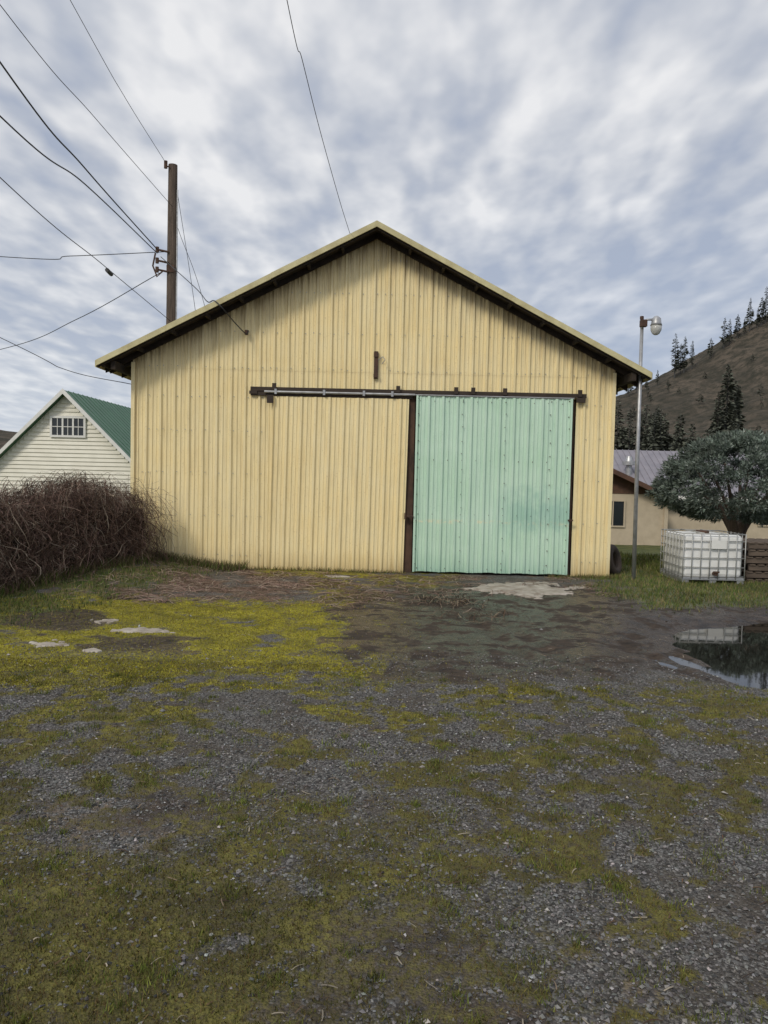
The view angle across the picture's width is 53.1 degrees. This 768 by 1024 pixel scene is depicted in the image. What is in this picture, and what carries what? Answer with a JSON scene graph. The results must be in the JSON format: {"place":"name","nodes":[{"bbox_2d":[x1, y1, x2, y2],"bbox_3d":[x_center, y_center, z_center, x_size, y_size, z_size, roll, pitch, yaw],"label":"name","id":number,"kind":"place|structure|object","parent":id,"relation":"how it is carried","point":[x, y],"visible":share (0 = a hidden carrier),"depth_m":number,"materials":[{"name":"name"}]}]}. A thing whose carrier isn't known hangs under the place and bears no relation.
{"place":"outdoors","nodes":[
{"label":"outdoors","id":0,"kind":"place"},
{"bbox_2d":[0,545,767,1023],"bbox_3d":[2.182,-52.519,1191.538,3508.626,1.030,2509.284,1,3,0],"label":"ground","id":1,"kind":"structure","parent":0,"point":[596,637],"depth_m":4.05,"materials":[{"name":"grey gravel"}]},
{"bbox_2d":[29,639,69,647],"bbox_3d":[-3.251,1.318,7.521,0.648,0.084,0.459,1,3,0],"label":"flat stone","id":2,"kind":"object","parent":1,"relation":"on","point":[50,644],"visible":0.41,"depth_m":7.49,"materials":[{"name":"stone"}]},
{"bbox_2d":[0,396,129,503],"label":"siding walls","id":3,"kind":"structure","parent":1,"relation":"on","point":[36,449],"depth_m":31.92,"materials":[{"name":"white wood"}]},
{"bbox_2d":[0,390,130,457],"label":"roof","id":4,"kind":"structure","parent":3,"relation":"on","point":[112,420],"depth_m":33.37,"materials":[{"name":"green metal"}]},
{"bbox_2d":[0,388,130,461],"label":"rake boards","id":5,"kind":"object","parent":4,"relation":"attached to","point":[76,405],"visible":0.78,"depth_m":31.50,"materials":[{"name":"white wood"}]},
{"bbox_2d":[50,416,85,437],"bbox_3d":[-13.073,-3.525,31.811,1.480,0.880,0.050,1,3,0],"label":"window frame","id":6,"kind":"object","parent":3,"relation":"attached to","point":[72,426],"visible":0.99,"depth_m":31.80,"materials":[{"name":"white wood"}]},
{"bbox_2d":[52,418,82,435],"bbox_3d":[-13.073,-3.526,31.832,1.300,0.700,0.012,1,3,0],"label":"window glass","id":7,"kind":"object","parent":6,"relation":"in","point":[54,423],"visible":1,"depth_m":31.82,"materials":[{"name":"black glass"}]},
{"bbox_2d":[82,648,101,652],"bbox_3d":[-2.751,1.330,7.221,0.270,0.082,0.243,1,3,0],"label":"flat stone","id":8,"kind":"object","parent":1,"relation":"on","point":[95,650],"visible":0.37,"depth_m":7.19,"materials":[{"name":"stone"}]},
{"bbox_2d":[0,468,184,593],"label":"overgrown vine hedge","id":9,"kind":"object","parent":1,"relation":"on","point":[63,524],"visible":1,"depth_m":11.53,"materials":[{"name":"brown plant"}]},
{"bbox_2d":[91,619,118,623],"bbox_3d":[-3.129,1.257,8.670,0.405,0.081,0.324,1,3,0],"label":"flat stone","id":10,"kind":"object","parent":1,"relation":"on","point":[108,621],"visible":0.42,"depth_m":8.64,"materials":[{"name":"stone"}]},
{"bbox_2d":[0,549,249,595],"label":"weeds","id":11,"kind":"object","parent":1,"relation":"on","point":[222,565],"visible":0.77,"depth_m":12.51,"materials":[{"name":"green plant"}]},
{"bbox_2d":[110,627,174,632],"bbox_3d":[-2.580,1.295,8.220,0.810,0.085,0.351,1,3,0],"label":"flat stone","id":12,"kind":"object","parent":1,"relation":"on","point":[141,630],"visible":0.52,"depth_m":8.18,"materials":[{"name":"stone"}]},
{"bbox_2d":[152,160,177,323],"bbox_3d":[-6.222,-4.368,21.788,0.701,10.850,0.345,1,3,-11],"label":"utility pole","id":13,"kind":"object","parent":1,"relation":"on","point":[171,251],"visible":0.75,"depth_m":21.57,"materials":[{"name":"brown wood"}]},
{"bbox_2d":[0,252,155,259],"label":"overhead wire","id":14,"kind":"object","parent":13,"relation":"attached to","point":[79,255],"visible":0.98,"depth_m":21.69,"materials":[{"name":"black metal"}]},
{"bbox_2d":[0,61,156,248],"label":"overhead wire","id":15,"kind":"object","parent":13,"relation":"attached to","point":[27,100],"visible":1,"depth_m":14.35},
{"bbox_2d":[0,115,156,252],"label":"overhead wire","id":16,"kind":"object","parent":13,"relation":"attached to","point":[2,118],"visible":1,"depth_m":14.62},
{"bbox_2d":[0,273,158,349],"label":"overhead wire","id":17,"kind":"object","parent":13,"relation":"attached to","point":[86,314],"visible":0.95,"depth_m":24.32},
{"bbox_2d":[0,177,169,320],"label":"overhead wire","id":18,"kind":"object","parent":13,"relation":"attached to","point":[74,242],"visible":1,"depth_m":14.50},
{"bbox_2d":[105,268,112,275],"bbox_3d":[-5.978,-5.217,16.735,0.090,0.110,0.306,1,3,-2],"label":"wire splice","id":19,"kind":"object","parent":18,"relation":"attached to","point":[109,272],"visible":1,"depth_m":16.64,"materials":[{"name":"black plastic"}]},
{"bbox_2d":[0,5,172,206],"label":"overhead wire","id":20,"kind":"object","parent":13,"relation":"attached to","point":[78,99],"visible":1,"depth_m":14.56,"materials":[{"name":"grey metal"}]},
{"bbox_2d":[70,0,164,160],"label":"overhead wire","id":21,"kind":"object","parent":13,"relation":"attached to","point":[113,78],"visible":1,"depth_m":16.62,"materials":[{"name":"grey metal"}]},
{"bbox_2d":[178,198,194,305],"bbox_3d":[-5.366,-4.220,22.817,0.102,9.503,2.250,3,3,27],"label":"overhead wire","id":22,"kind":"object","parent":13,"relation":"attached to","point":[186,250],"visible":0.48,"depth_m":21.94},
{"bbox_2d":[178,229,204,305],"bbox_3d":[-5.007,-3.807,23.813,0.245,8.606,4.320,2,3,22],"label":"overhead wire","id":23,"kind":"object","parent":13,"relation":"attached to","point":[192,266],"visible":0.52,"depth_m":22.13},
{"bbox_2d":[0,587,613,697],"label":"bright moss","id":24,"kind":"object","parent":1,"relation":"on","point":[215,627],"visible":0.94,"depth_m":7.79,"materials":[{"name":"green plant"}]},
{"bbox_2d":[10,561,621,612],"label":"dead stems","id":25,"kind":"object","parent":1,"relation":"on","point":[306,585],"visible":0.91,"depth_m":11.61,"materials":[{"name":"brown plant"}]},
{"bbox_2d":[325,575,349,577],"bbox_3d":[-0.826,1.115,12.965,0.594,0.084,0.243,1,3,0],"label":"flat stone","id":26,"kind":"object","parent":1,"relation":"on","point":[336,576],"visible":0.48,"depth_m":12.94,"materials":[{"name":"stone"}]},
{"bbox_2d":[95,221,652,576],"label":"yellow metal barn","id":27,"kind":"structure","parent":1,"relation":"on","point":[377,395],"depth_m":13.60,"materials":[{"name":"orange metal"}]},
{"bbox_2d":[0,337,129,383],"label":"overhead wire","id":28,"kind":"object","parent":27,"relation":"attached to","point":[62,368],"visible":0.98,"depth_m":13.88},
{"bbox_2d":[161,257,248,333],"bbox_3d":[-4.230,-5.112,17.289,0.636,3.580,9.518,0,3,-22],"label":"overhead wire","id":29,"kind":"object","parent":27,"relation":"attached to","point":[206,300],"visible":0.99,"depth_m":13.54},
{"bbox_2d":[287,0,349,232],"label":"overhead wire","id":30,"kind":"object","parent":27,"relation":"attached to","point":[313,106],"visible":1,"depth_m":9.60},
{"bbox_2d":[269,396,408,572],"bbox_3d":[-0.808,-0.468,13.621,2.437,3.097,0.069,1,3,0],"label":"yellow sliding door","id":31,"kind":"structure","parent":27,"relation":"in","point":[339,465],"depth_m":13.63,"materials":[{"name":"metal"}]},
{"bbox_2d":[404,395,572,574],"bbox_3d":[1.861,-0.465,13.609,2.980,3.111,0.135,1,3,0],"label":"mint sliding door","id":32,"kind":"structure","parent":27,"relation":"in","point":[492,476],"depth_m":13.60,"materials":[{"name":"paint"}]},
{"bbox_2d":[7,597,752,1003],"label":"loose stones","id":33,"kind":"object","parent":1,"relation":"on","point":[641,1001],"visible":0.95,"depth_m":4.37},
{"bbox_2d":[0,656,767,1023],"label":"moss tufts","id":34,"kind":"object","parent":1,"relation":"on","point":[284,912],"visible":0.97,"depth_m":3.45,"materials":[{"name":"green plant"}]},
{"bbox_2d":[0,557,767,628],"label":"grass","id":35,"kind":"structure","parent":1,"relation":"on","point":[606,583],"depth_m":11.62,"materials":[{"name":"green plant"}]},
{"bbox_2d":[0,589,767,1023],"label":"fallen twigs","id":36,"kind":"object","parent":1,"relation":"on","point":[378,791],"visible":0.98,"depth_m":4.30,"materials":[{"name":"brown wood"}]},
{"bbox_2d":[0,663,767,1023],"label":"grass tufts","id":37,"kind":"object","parent":1,"relation":"on","point":[142,969],"visible":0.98,"depth_m":3.67,"materials":[{"name":"green plant"}]},
{"bbox_2d":[247,565,620,578],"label":"wall foot grass","id":38,"kind":"structure","parent":1,"relation":"on","point":[397,571],"depth_m":13.59,"materials":[{"name":"green plant"}]},
{"bbox_2d":[394,593,528,622],"bbox_3d":[0.978,1.217,10.117,1.694,0.128,2.125,1,3,0],"label":"brush debris","id":39,"kind":"object","parent":1,"relation":"on","point":[440,601],"visible":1,"depth_m":10.24,"materials":[{"name":"brown plant"}]},
{"bbox_2d":[462,581,589,598],"bbox_3d":[2.223,1.230,12.066,2.295,0.102,2.160,1,3,0],"label":"concrete apron","id":40,"kind":"object","parent":1,"relation":"on","point":[535,590],"visible":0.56,"depth_m":11.88,"materials":[{"name":"grey concrete"}]},
{"bbox_2d":[609,544,621,574],"bbox_3d":[4.201,0.882,14.101,0.150,0.590,0.590,-11,-5,35],"label":"old tyre","id":41,"kind":"object","parent":1,"relation":"on","point":[615,563],"visible":0.73,"depth_m":14.08,"materials":[{"name":"rubber"}]},
{"bbox_2d":[610,494,663,545],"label":"walls","id":42,"kind":"structure","parent":1,"relation":"on","point":[650,521],"depth_m":30.06,"materials":[{"name":"beige paint"}]},
{"bbox_2d":[612,474,655,494],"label":"gable boards","id":43,"kind":"object","parent":42,"relation":"on","point":[622,486],"depth_m":29.98,"materials":[{"name":"brown wood"}]},
{"bbox_2d":[611,500,767,526],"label":"window frames","id":44,"kind":"structure","parent":42,"relation":"attached to","point":[624,501],"depth_m":30.00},
{"bbox_2d":[611,501,767,525],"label":"window panes","id":45,"kind":"object","parent":44,"relation":"in","point":[618,513],"visible":0.33,"depth_m":30.03,"materials":[{"name":"black glass"}]},
{"bbox_2d":[613,449,767,497],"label":"wing roof","id":46,"kind":"structure","parent":42,"relation":"on","point":[650,462],"depth_m":34.76,"materials":[{"name":"grey metal"}]},
{"bbox_2d":[622,456,634,475],"bbox_3d":[10.797,-1.934,33.936,0.600,1.050,0.585,1,3,0],"label":"roof vent","id":47,"kind":"object","parent":46,"relation":"on","point":[628,462],"visible":0.88,"depth_m":33.81,"materials":[{"name":"metal"}]},
{"bbox_2d":[631,316,661,578],"bbox_3d":[4.538,-1.037,13.316,0.373,4.660,0.208,1,3,0],"label":"yard light post","id":48,"kind":"object","parent":1,"relation":"on","point":[656,326],"visible":0.98,"depth_m":13.34,"materials":[{"name":"metal"}]},
{"bbox_2d":[663,505,667,545],"bbox_3d":[10.979,0.628,30.014,0.140,2.500,0.070,1,3,0],"label":"corner board","id":49,"kind":"object","parent":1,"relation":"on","point":[665,524],"visible":0.29,"depth_m":29.97,"materials":[{"name":"beige paint"}]},
{"bbox_2d":[660,529,746,583],"bbox_3d":[5.643,0.805,13.645,1.102,0.960,1.140,1,3,0],"label":"ibc water tote","id":50,"kind":"object","parent":1,"relation":"on","point":[711,556],"visible":0.94,"depth_m":13.20,"materials":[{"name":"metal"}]},
{"bbox_2d":[643,429,767,537],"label":"rounded evergreen tree","id":51,"kind":"object","parent":1,"relation":"on","point":[738,515],"visible":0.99,"depth_m":19.47,"materials":[{"name":"green plant"}]},
{"bbox_2d":[655,623,767,689],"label":"puddle","id":52,"kind":"object","parent":1,"relation":"on","point":[736,654],"depth_m":8.21,"materials":[{"name":"black liquid"}]},
{"bbox_2d":[668,502,767,538],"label":"wing walls","id":53,"kind":"structure","parent":1,"relation":"on","point":[675,521],"depth_m":33.05,"materials":[{"name":"beige paint"}]},
{"bbox_2d":[739,538,767,582],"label":"wooden pallet stack","id":54,"kind":"object","parent":1,"relation":"on","point":[756,565],"visible":0.56,"depth_m":13.41,"materials":[{"name":"brown wood"}]},
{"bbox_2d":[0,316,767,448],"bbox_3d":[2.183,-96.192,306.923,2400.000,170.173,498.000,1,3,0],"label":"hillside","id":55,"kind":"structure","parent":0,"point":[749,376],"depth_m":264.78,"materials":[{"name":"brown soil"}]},
{"bbox_2d":[670,333,679,377],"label":"pine tree","id":56,"kind":"object","parent":55,"relation":"on","point":[675,357],"visible":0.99,"depth_m":295.37,"materials":[{"name":"green plant"}]},
{"bbox_2d":[675,344,686,373],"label":"pine tree","id":57,"kind":"object","parent":55,"relation":"on","point":[680,365],"visible":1,"depth_m":295.34,"materials":[{"name":"green plant"}]},
{"bbox_2d":[679,337,688,372],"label":"pine tree","id":58,"kind":"object","parent":55,"relation":"on","point":[684,354],"visible":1,"depth_m":295.35,"materials":[{"name":"green plant"}]},
{"bbox_2d":[614,288,767,451],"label":"distant pine trees","id":59,"kind":"object","parent":55,"relation":"on","point":[659,438],"visible":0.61,"depth_m":124.23,"materials":[{"name":"green plant"}]},
{"bbox_2d":[718,364,739,431],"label":"pine tree","id":60,"kind":"object","parent":55,"relation":"on","point":[731,388],"visible":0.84,"depth_m":148.85,"materials":[{"name":"green plant"}]},
{"bbox_2d":[727,385,746,430],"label":"pine tree","id":61,"kind":"object","parent":55,"relation":"on","point":[740,405],"visible":0.52,"depth_m":150.84,"materials":[{"name":"green plant"}]},
{"bbox_2d":[0,0,767,431],"label":"sky","id":62,"kind":"structure","parent":0,"point":[602,165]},
{"bbox_2d":[620,551,664,575],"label":"lawn grass","id":63,"kind":"structure","parent":0,"point":[643,556],"depth_m":16.80,"materials":[{"name":"green plant"}]},
{"bbox_3d":[7.062,-1.561,33.757,9.250,2.147,8.600,1,3,0],"label":"main roof","id":64,"kind":"object","parent":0,"visible":0},
{"bbox_2d":[613,469,654,489],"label":"fascia","id":65,"kind":"structure","parent":64,"relation":"attached to","point":[630,478],"depth_m":29.42,"materials":[{"name":"brown wood"}]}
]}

